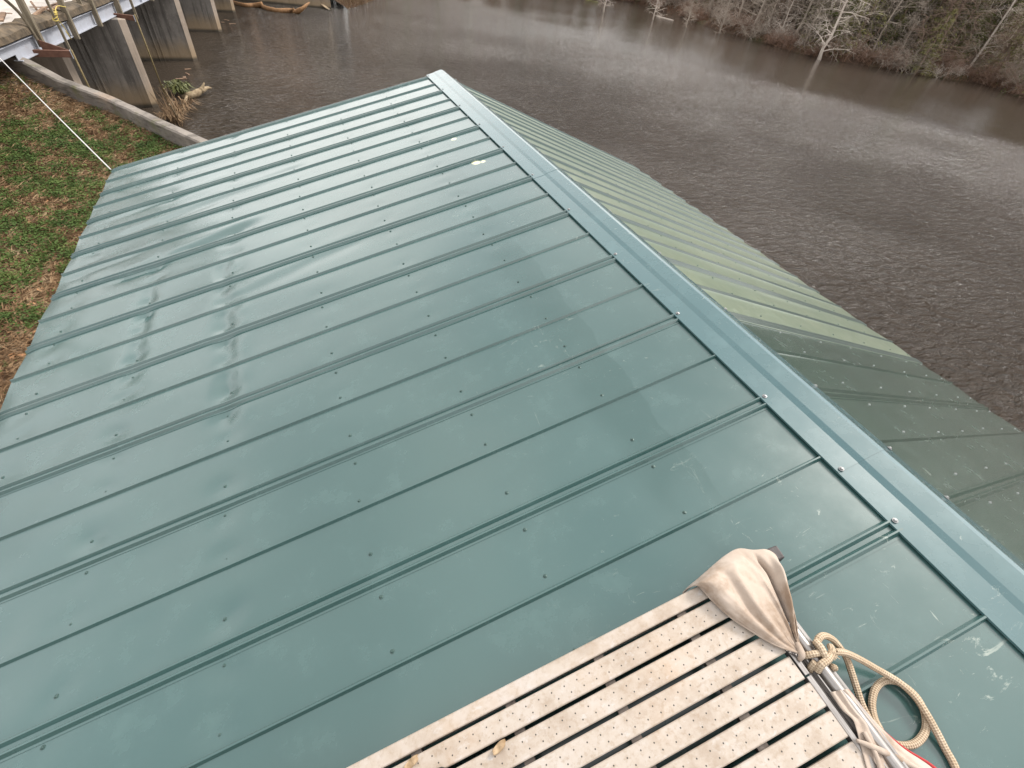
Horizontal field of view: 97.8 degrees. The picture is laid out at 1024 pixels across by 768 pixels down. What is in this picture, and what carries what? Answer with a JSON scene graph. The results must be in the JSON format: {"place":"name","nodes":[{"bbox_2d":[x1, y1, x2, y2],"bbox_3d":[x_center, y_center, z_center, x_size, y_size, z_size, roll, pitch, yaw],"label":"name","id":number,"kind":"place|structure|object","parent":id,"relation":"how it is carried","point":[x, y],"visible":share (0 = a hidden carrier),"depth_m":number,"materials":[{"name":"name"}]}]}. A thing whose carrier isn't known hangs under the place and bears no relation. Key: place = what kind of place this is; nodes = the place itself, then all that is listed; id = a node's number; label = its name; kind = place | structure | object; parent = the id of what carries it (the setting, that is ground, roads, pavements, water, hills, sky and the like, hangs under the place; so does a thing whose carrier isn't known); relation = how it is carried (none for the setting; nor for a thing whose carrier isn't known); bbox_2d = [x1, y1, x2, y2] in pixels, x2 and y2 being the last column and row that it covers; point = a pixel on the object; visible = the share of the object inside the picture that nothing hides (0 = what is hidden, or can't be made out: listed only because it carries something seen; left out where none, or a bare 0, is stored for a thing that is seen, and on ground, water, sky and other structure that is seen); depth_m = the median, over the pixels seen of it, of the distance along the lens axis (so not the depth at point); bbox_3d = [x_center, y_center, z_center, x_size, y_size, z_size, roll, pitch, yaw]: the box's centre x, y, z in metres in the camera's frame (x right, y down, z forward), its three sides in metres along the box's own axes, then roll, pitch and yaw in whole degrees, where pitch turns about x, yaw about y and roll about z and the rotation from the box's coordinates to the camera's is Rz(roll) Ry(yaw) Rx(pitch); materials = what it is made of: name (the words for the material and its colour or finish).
{"place":"outdoors","nodes":[
{"label":"outdoors","id":0,"kind":"place"},
{"bbox_2d":[0,67,182,408],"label":"ground","id":1,"kind":"structure","parent":0,"point":[16,329],"depth_m":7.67,"materials":[{"name":"plant"}]},
{"bbox_2d":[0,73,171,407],"bbox_3d":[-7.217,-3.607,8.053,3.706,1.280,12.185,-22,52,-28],"label":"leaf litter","id":2,"kind":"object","parent":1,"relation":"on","point":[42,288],"visible":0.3,"depth_m":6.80,"materials":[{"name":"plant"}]},
{"bbox_2d":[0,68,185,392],"bbox_3d":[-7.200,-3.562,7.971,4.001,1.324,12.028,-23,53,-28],"label":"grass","id":3,"kind":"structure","parent":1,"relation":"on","point":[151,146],"depth_m":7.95,"materials":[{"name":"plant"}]},
{"bbox_2d":[0,55,207,146],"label":"wing wall","id":4,"kind":"structure","parent":1,"relation":"on","point":[138,117],"depth_m":9.74,"materials":[{"name":"concrete"}]},
{"bbox_2d":[0,70,1023,767],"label":"boathouse","id":5,"kind":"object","parent":1,"relation":"on","point":[348,432],"visible":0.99,"depth_m":1.98,"materials":[{"name":"paint"}]},
{"bbox_2d":[347,546,908,767],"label":"work plank","id":6,"kind":"object","parent":5,"relation":"on","point":[832,725],"visible":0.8,"depth_m":1.22,"materials":[{"name":"wood"}]},
{"bbox_2d":[404,754,417,767],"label":"dry leaf","id":7,"kind":"object","parent":6,"relation":"on","point":[411,762],"visible":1,"depth_m":1.21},
{"bbox_2d":[492,739,505,754],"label":"dry leaf","id":8,"kind":"object","parent":6,"relation":"on","point":[499,747],"visible":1,"depth_m":1.20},
{"bbox_2d":[682,548,805,661],"bbox_3d":[0.698,0.649,1.385,0.288,0.176,0.330,14,45,5],"label":"canvas rag","id":9,"kind":"object","parent":6,"relation":"on","point":[748,589],"visible":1,"depth_m":1.33,"materials":[{"name":"fabric"}]},
{"bbox_2d":[830,689,931,767],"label":"canvas sleeve","id":10,"kind":"object","parent":6,"relation":"attached to","point":[868,745],"visible":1,"depth_m":1.12,"materials":[{"name":"fabric"}]},
{"bbox_2d":[805,632,959,767],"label":"tied rope","id":11,"kind":"object","parent":6,"relation":"attached to","point":[832,653],"visible":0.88,"depth_m":1.23,"materials":[{"name":"fabric"}]},
{"bbox_2d":[850,691,936,767],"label":"red cloth","id":12,"kind":"object","parent":5,"relation":"on","point":[925,761],"visible":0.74,"depth_m":1.15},
{"bbox_2d":[139,0,1023,431],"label":"water","id":13,"kind":"structure","parent":0,"point":[887,204],"depth_m":21.21,"materials":[{"name":"liquid"}]},
{"bbox_2d":[30,42,82,84],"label":"abutment column","id":14,"kind":"structure","parent":13,"relation":"in","point":[63,67],"depth_m":12.66,"materials":[{"name":"concrete"}]},
{"bbox_2d":[30,17,158,107],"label":"bridge pier","id":15,"kind":"structure","parent":13,"relation":"in","point":[107,56],"depth_m":14.23,"materials":[{"name":"concrete"}]},
{"bbox_2d":[124,0,197,60],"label":"bridge pier","id":16,"kind":"structure","parent":13,"relation":"in","point":[164,29],"depth_m":19.07,"materials":[{"name":"concrete"}]},
{"bbox_2d":[151,79,211,125],"bbox_3d":[-11.552,-9.983,15.434,1.732,0.821,4.581,-12,48,-20],"label":"driftwood snag","id":17,"kind":"object","parent":13,"relation":"in","point":[179,87],"visible":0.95,"depth_m":15.51,"materials":[{"name":"wood"}]},
{"bbox_2d":[179,0,221,31],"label":"bridge pier","id":18,"kind":"structure","parent":13,"relation":"in","point":[200,15],"depth_m":24.13,"materials":[{"name":"concrete"}]},
{"bbox_2d":[214,0,235,11],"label":"bridge pier","id":19,"kind":"structure","parent":13,"relation":"in","point":[224,5],"depth_m":29.17,"materials":[{"name":"concrete"}]},
{"bbox_2d":[233,1,309,13],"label":"driftwood log","id":20,"kind":"object","parent":13,"relation":"on","point":[299,10],"visible":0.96,"depth_m":31.57,"materials":[{"name":"wood"}]},
{"bbox_2d":[243,0,330,8],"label":"abutment wall","id":21,"kind":"structure","parent":13,"relation":"in","point":[315,3],"depth_m":34.36,"materials":[{"name":"concrete"}]},
{"bbox_2d":[647,0,665,20],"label":"bare tree","id":22,"kind":"object","parent":13,"relation":"in","point":[657,1],"visible":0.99,"depth_m":57.56,"materials":[{"name":"grey plant"}]},
{"bbox_2d":[681,0,701,26],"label":"bare tree","id":23,"kind":"object","parent":13,"relation":"in","point":[689,16],"visible":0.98,"depth_m":55.09,"materials":[{"name":"grey plant"}]},
{"bbox_2d":[712,0,738,33],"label":"bare tree","id":24,"kind":"object","parent":13,"relation":"in","point":[724,21],"visible":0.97,"depth_m":53.61,"materials":[{"name":"grey plant"}]},
{"bbox_2d":[335,0,1023,97],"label":"bank","id":25,"kind":"structure","parent":0,"point":[761,40],"depth_m":51.91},
{"bbox_2d":[0,0,168,103],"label":"footbridge","id":26,"kind":"object","parent":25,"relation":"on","point":[29,29],"visible":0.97,"depth_m":10.85,"materials":[{"name":"white metal"}]},
{"bbox_2d":[0,58,110,169],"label":"white rope","id":27,"kind":"object","parent":26,"relation":"attached to","point":[55,114],"visible":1,"depth_m":5.87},
{"bbox_2d":[336,0,374,8],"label":"bank weeds","id":28,"kind":"object","parent":25,"relation":"on","point":[353,3],"visible":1,"depth_m":36.95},
{"bbox_2d":[689,4,709,20],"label":"shoreline shrub","id":29,"kind":"object","parent":25,"relation":"on","point":[699,18],"visible":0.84,"depth_m":61.90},
{"bbox_2d":[697,0,732,17],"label":"shoreline shrub","id":30,"kind":"object","parent":25,"relation":"on","point":[716,6],"visible":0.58,"depth_m":62.07,"materials":[{"name":"grey plant"}]},
{"bbox_2d":[711,8,739,25],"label":"shoreline shrub","id":31,"kind":"object","parent":25,"relation":"on","point":[723,18],"visible":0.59,"depth_m":57.90,"materials":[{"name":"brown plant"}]},
{"bbox_2d":[723,0,754,20],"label":"bare tree","id":32,"kind":"object","parent":25,"relation":"on","point":[742,5],"visible":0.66,"depth_m":56.50,"materials":[{"name":"grey plant"}]},
{"bbox_2d":[726,5,751,27],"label":"shoreline shrub","id":33,"kind":"object","parent":25,"relation":"on","point":[734,23],"visible":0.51,"depth_m":56.12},
{"bbox_2d":[735,11,770,29],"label":"shoreline shrub","id":34,"kind":"object","parent":25,"relation":"on","point":[753,22],"visible":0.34,"depth_m":54.59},
{"bbox_2d":[730,9,782,40],"bbox_3d":[28.978,-42.424,52.954,5.303,3.704,5.457,-25,54,-30],"label":"shoreline shrub","id":35,"kind":"object","parent":25,"relation":"on","point":[760,29],"visible":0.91,"depth_m":52.98,"materials":[{"name":"brown plant"}]},
{"bbox_2d":[742,0,777,19],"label":"bare tree","id":36,"kind":"object","parent":25,"relation":"on","point":[755,8],"visible":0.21,"depth_m":58.75,"materials":[{"name":"grey plant"}]},
{"bbox_2d":[737,0,801,32],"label":"bare tree","id":37,"kind":"object","parent":25,"relation":"on","point":[761,7],"visible":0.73,"depth_m":54.03,"materials":[{"name":"brown plant"}]},
{"bbox_2d":[761,27,783,44],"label":"shoreline shrub","id":38,"kind":"object","parent":25,"relation":"on","point":[770,39],"visible":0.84,"depth_m":51.52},
{"bbox_2d":[755,0,795,33],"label":"bare tree","id":39,"kind":"object","parent":25,"relation":"on","point":[775,5],"visible":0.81,"depth_m":52.44,"materials":[{"name":"grey plant"}]},
{"bbox_2d":[763,14,795,41],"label":"shoreline shrub","id":40,"kind":"object","parent":25,"relation":"on","point":[780,28],"visible":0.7,"depth_m":51.66,"materials":[{"name":"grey plant"}]},
{"bbox_2d":[764,0,803,30],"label":"bare tree","id":41,"kind":"object","parent":25,"relation":"on","point":[782,15],"visible":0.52,"depth_m":52.43,"materials":[{"name":"grey plant"}]},
{"bbox_2d":[760,0,817,33],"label":"bare tree","id":42,"kind":"object","parent":25,"relation":"on","point":[785,14],"visible":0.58,"depth_m":51.63,"materials":[{"name":"grey plant"}]},
{"bbox_2d":[771,0,807,36],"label":"bare tree","id":43,"kind":"object","parent":25,"relation":"on","point":[791,5],"visible":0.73,"depth_m":51.11,"materials":[{"name":"grey plant"}]},
{"bbox_2d":[772,20,807,47],"bbox_3d":[31.643,-38.955,50.249,4.856,3.147,3.814,-19,51,-25],"label":"shoreline shrub","id":44,"kind":"object","parent":25,"relation":"on","point":[790,40],"visible":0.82,"depth_m":50.20,"materials":[{"name":"plant"}]},
{"bbox_2d":[770,0,814,26],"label":"bare tree","id":45,"kind":"object","parent":25,"relation":"on","point":[790,13],"visible":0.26,"depth_m":53.73,"materials":[{"name":"brown plant"}]},
{"bbox_2d":[778,0,822,38],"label":"bare tree","id":46,"kind":"object","parent":25,"relation":"on","point":[805,17],"visible":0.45,"depth_m":50.35,"materials":[{"name":"grey plant"}]},
{"bbox_2d":[783,0,833,50],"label":"bare tree","id":47,"kind":"object","parent":25,"relation":"on","point":[805,41],"visible":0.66,"depth_m":48.17,"materials":[{"name":"grey plant"}]},
{"bbox_2d":[796,43,826,55],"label":"shoreline shrub","id":48,"kind":"object","parent":25,"relation":"on","point":[807,51],"visible":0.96,"depth_m":48.11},
{"bbox_2d":[807,34,841,53],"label":"shoreline shrub","id":49,"kind":"object","parent":25,"relation":"on","point":[825,48],"visible":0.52,"depth_m":47.32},
{"bbox_2d":[628,0,1023,93],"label":"undergrowth","id":50,"kind":"object","parent":25,"relation":"on","point":[672,6],"visible":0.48,"depth_m":47.98,"materials":[{"name":"plant"}]},
{"bbox_2d":[797,0,862,59],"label":"tree","id":51,"kind":"object","parent":25,"relation":"on","point":[846,10],"visible":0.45,"depth_m":46.27,"materials":[{"name":"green plant"}]},
{"bbox_2d":[800,2,866,48],"bbox_3d":[35.154,-40.098,46.366,5.551,10.484,5.491,-14,49,-21],"label":"needle tree","id":52,"kind":"object","parent":25,"relation":"on","point":[833,19],"visible":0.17,"depth_m":47.56,"materials":[{"name":"green plant"}]},
{"bbox_2d":[805,0,870,53],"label":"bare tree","id":53,"kind":"object","parent":25,"relation":"on","point":[834,35],"visible":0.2,"depth_m":47.39,"materials":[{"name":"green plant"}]},
{"bbox_2d":[804,0,872,52],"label":"bare tree","id":54,"kind":"object","parent":25,"relation":"on","point":[832,23],"visible":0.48,"depth_m":46.56,"materials":[{"name":"grey plant"}]},
{"bbox_2d":[814,0,866,49],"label":"bare tree","id":55,"kind":"object","parent":25,"relation":"on","point":[836,17],"visible":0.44,"depth_m":46.35,"materials":[{"name":"grey plant"}]},
{"bbox_2d":[812,0,873,36],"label":"bare tree","id":56,"kind":"object","parent":25,"relation":"on","point":[835,17],"visible":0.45,"depth_m":46.70,"materials":[{"name":"grey plant"}]},
{"bbox_2d":[805,0,883,60],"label":"bare tree","id":57,"kind":"object","parent":25,"relation":"on","point":[822,50],"visible":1,"depth_m":44.74,"materials":[{"name":"grey plant"}]},
{"bbox_2d":[810,0,884,46],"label":"bare tree","id":58,"kind":"object","parent":25,"relation":"on","point":[872,13],"visible":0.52,"depth_m":46.10,"materials":[{"name":"grey plant"}]},
{"bbox_2d":[815,0,885,52],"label":"tree","id":59,"kind":"object","parent":25,"relation":"on","point":[863,6],"visible":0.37,"depth_m":46.39,"materials":[{"name":"green plant"}]},
{"bbox_2d":[828,22,879,61],"bbox_3d":[35.889,-36.391,47.657,5.350,3.995,5.177,11,45,3],"label":"shoreline shrub","id":60,"kind":"object","parent":25,"relation":"on","point":[854,50],"visible":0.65,"depth_m":47.16,"materials":[{"name":"plant"}]},
{"bbox_2d":[837,27,872,56],"bbox_3d":[36.157,-36.694,48.243,4.714,3.412,3.965,5,45,-4],"label":"shoreline shrub","id":61,"kind":"object","parent":25,"relation":"on","point":[854,43],"visible":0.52,"depth_m":47.45,"materials":[{"name":"brown plant"}]},
{"bbox_2d":[845,35,880,62],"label":"shoreline shrub","id":62,"kind":"object","parent":25,"relation":"on","point":[864,54],"visible":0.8,"depth_m":47.32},
{"bbox_2d":[839,0,907,54],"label":"needle tree","id":63,"kind":"object","parent":25,"relation":"on","point":[868,16],"visible":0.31,"depth_m":47.21,"materials":[{"name":"green plant"}]},
{"bbox_2d":[847,0,899,47],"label":"bare tree","id":64,"kind":"object","parent":25,"relation":"on","point":[873,19],"visible":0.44,"depth_m":47.89,"materials":[{"name":"grey plant"}]},
{"bbox_2d":[869,0,906,46],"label":"bare tree","id":65,"kind":"object","parent":25,"relation":"on","point":[892,4],"visible":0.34,"depth_m":49.00,"materials":[{"name":"grey plant"}]},
{"bbox_2d":[867,0,920,58],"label":"needle tree","id":66,"kind":"object","parent":25,"relation":"on","point":[903,20],"visible":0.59,"depth_m":47.21,"materials":[{"name":"green plant"}]},
{"bbox_2d":[862,0,927,53],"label":"bare tree","id":67,"kind":"object","parent":25,"relation":"on","point":[887,22],"visible":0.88,"depth_m":46.33,"materials":[{"name":"grey plant"}]},
{"bbox_2d":[873,31,919,68],"bbox_3d":[40.317,-34.813,47.000,5.396,3.662,5.243,-32,57,-33],"label":"shoreline shrub","id":68,"kind":"object","parent":25,"relation":"on","point":[880,51],"visible":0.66,"depth_m":46.84,"materials":[{"name":"brown plant"}]},
{"bbox_2d":[871,34,928,71],"bbox_3d":[40.410,-34.797,47.139,5.436,4.060,5.260,0,45,-8],"label":"shoreline shrub","id":69,"kind":"object","parent":25,"relation":"on","point":[895,52],"visible":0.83,"depth_m":46.76,"materials":[{"name":"plant"}]},
{"bbox_2d":[888,16,928,65],"bbox_3d":[40.967,-35.337,46.556,2.580,5.012,3.255,-9,47,-17],"label":"bare tree","id":70,"kind":"object","parent":25,"relation":"on","point":[909,37],"visible":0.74,"depth_m":46.12,"materials":[{"name":"grey plant"}]},
{"bbox_2d":[881,0,946,51],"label":"bare tree","id":71,"kind":"object","parent":25,"relation":"on","point":[909,16],"visible":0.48,"depth_m":46.18,"materials":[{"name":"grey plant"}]},
{"bbox_2d":[888,41,939,75],"bbox_3d":[41.633,-34.021,46.522,5.231,3.654,5.383,1,45,-8],"label":"shoreline shrub","id":72,"kind":"object","parent":25,"relation":"on","point":[903,62],"visible":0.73,"depth_m":46.23,"materials":[{"name":"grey plant"}]},
{"bbox_2d":[895,0,965,65],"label":"needle tree","id":73,"kind":"object","parent":25,"relation":"on","point":[930,27],"visible":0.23,"depth_m":46.37,"materials":[{"name":"green plant"}]},
{"bbox_2d":[905,0,959,70],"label":"needle tree","id":74,"kind":"object","parent":25,"relation":"on","point":[932,31],"visible":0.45,"depth_m":45.55,"materials":[{"name":"green plant"}]},
{"bbox_2d":[907,8,958,78],"bbox_3d":[42.609,-34.193,45.265,3.322,6.066,3.992,-31,57,-33],"label":"needle tree","id":75,"kind":"object","parent":25,"relation":"on","point":[937,39],"visible":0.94,"depth_m":45.25,"materials":[{"name":"green plant"}]},
{"bbox_2d":[905,0,960,55],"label":"bare tree","id":76,"kind":"object","parent":25,"relation":"on","point":[925,16],"visible":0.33,"depth_m":46.60,"materials":[{"name":"grey plant"}]},
{"bbox_2d":[886,0,983,60],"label":"needle tree","id":77,"kind":"object","parent":25,"relation":"on","point":[935,23],"visible":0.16,"depth_m":45.96,"materials":[{"name":"green plant"}]},
{"bbox_2d":[898,0,981,68],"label":"bare tree","id":78,"kind":"object","parent":25,"relation":"on","point":[937,26],"visible":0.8,"depth_m":44.97,"materials":[{"name":"grey plant"}]},
{"bbox_2d":[895,0,993,58],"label":"bare tree","id":79,"kind":"object","parent":25,"relation":"on","point":[969,20],"visible":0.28,"depth_m":45.57,"materials":[{"name":"brown plant"}]},
{"bbox_2d":[907,0,982,65],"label":"bare tree","id":80,"kind":"object","parent":25,"relation":"on","point":[973,10],"visible":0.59,"depth_m":44.90,"materials":[{"name":"brown plant"}]},
{"bbox_2d":[943,43,970,79],"bbox_3d":[45.231,-32.754,45.358,1.752,3.386,1.744,12,45,3],"label":"bare tree","id":81,"kind":"object","parent":25,"relation":"on","point":[955,62],"visible":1,"depth_m":45.56,"materials":[{"name":"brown plant"}]},
{"bbox_2d":[916,0,1000,64],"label":"bare tree","id":82,"kind":"object","parent":25,"relation":"on","point":[955,18],"visible":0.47,"depth_m":44.75,"materials":[{"name":"brown plant"}]},
{"bbox_2d":[933,36,987,71],"bbox_3d":[45.540,-34.518,46.992,5.335,4.117,5.514,21,46,12],"label":"shoreline shrub","id":83,"kind":"object","parent":25,"relation":"on","point":[945,64],"visible":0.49,"depth_m":46.72,"materials":[{"name":"plant"}]},
{"bbox_2d":[944,57,977,74],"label":"shoreline shrub","id":84,"kind":"object","parent":25,"relation":"on","point":[962,65],"visible":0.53,"depth_m":47.18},
{"bbox_2d":[934,0,993,67],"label":"needle tree","id":85,"kind":"object","parent":25,"relation":"on","point":[963,27],"visible":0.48,"depth_m":45.68,"materials":[{"name":"green plant"}]},
{"bbox_2d":[917,0,1011,47],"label":"bare tree","id":86,"kind":"object","parent":25,"relation":"on","point":[964,15],"visible":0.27,"depth_m":45.36,"materials":[{"name":"brown plant"}]},
{"bbox_2d":[936,0,1004,63],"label":"needle tree","id":87,"kind":"object","parent":25,"relation":"on","point":[970,37],"visible":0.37,"depth_m":46.66,"materials":[{"name":"green plant"}]},
{"bbox_2d":[965,63,983,79],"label":"shoreline shrub","id":88,"kind":"object","parent":25,"relation":"on","point":[973,70],"visible":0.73,"depth_m":47.37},
{"bbox_2d":[949,0,1019,56],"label":"bare tree","id":89,"kind":"object","parent":25,"relation":"on","point":[965,41],"visible":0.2,"depth_m":46.59,"materials":[{"name":"brown plant"}]},
{"bbox_2d":[951,0,1023,72],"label":"needle tree","id":90,"kind":"object","parent":25,"relation":"on","point":[999,28],"visible":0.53,"depth_m":46.65,"materials":[{"name":"green plant"}]},
{"bbox_2d":[960,0,1023,59],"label":"bare tree","id":91,"kind":"object","parent":25,"relation":"on","point":[1016,8],"visible":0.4,"depth_m":46.37,"materials":[{"name":"brown plant"}]},
{"bbox_2d":[960,0,1023,50],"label":"bare tree","id":92,"kind":"object","parent":25,"relation":"on","point":[986,26],"visible":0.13,"depth_m":47.56,"materials":[{"name":"grey plant"}]},
{"bbox_2d":[961,0,1023,70],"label":"bare tree","id":93,"kind":"object","parent":25,"relation":"on","point":[996,28],"visible":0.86,"depth_m":45.53,"materials":[{"name":"grey plant"}]},
{"bbox_2d":[964,9,1023,76],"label":"bare tree","id":94,"kind":"object","parent":25,"relation":"on","point":[1006,48],"visible":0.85,"depth_m":45.64,"materials":[{"name":"brown plant"}]},
{"bbox_2d":[969,44,1022,86],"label":"shoreline shrub","id":95,"kind":"object","parent":25,"relation":"on","point":[987,75],"visible":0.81,"depth_m":46.05,"materials":[{"name":"plant"}]},
{"bbox_2d":[974,13,1023,82],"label":"needle tree","id":96,"kind":"object","parent":25,"relation":"on","point":[1012,50],"visible":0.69,"depth_m":45.73,"materials":[{"name":"green plant"}]},
{"bbox_2d":[987,6,1023,69],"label":"bare tree","id":97,"kind":"object","parent":25,"relation":"on","point":[1015,48],"visible":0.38,"depth_m":47.10,"materials":[{"name":"grey plant"}]},
{"bbox_2d":[990,0,1023,42],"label":"needle tree","id":98,"kind":"object","parent":25,"relation":"on","point":[1016,22],"visible":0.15,"depth_m":51.51,"materials":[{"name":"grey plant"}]},
{"bbox_2d":[995,52,1023,85],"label":"shoreline shrub","id":99,"kind":"object","parent":25,"relation":"on","point":[1015,65],"visible":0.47,"depth_m":45.14,"materials":[{"name":"brown plant"}]},
{"bbox_2d":[1001,66,1023,90],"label":"shoreline shrub","id":100,"kind":"object","parent":25,"relation":"on","point":[1017,76],"visible":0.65,"depth_m":43.55,"materials":[{"name":"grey plant"}]},
{"bbox_2d":[1003,62,1023,89],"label":"shoreline shrub","id":101,"kind":"object","parent":25,"relation":"on","point":[1016,83],"visible":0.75,"depth_m":43.55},
{"bbox_2d":[1008,80,1023,96],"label":"shoreline shrub","id":102,"kind":"object","parent":25,"relation":"on","point":[1018,91],"visible":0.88,"depth_m":43.06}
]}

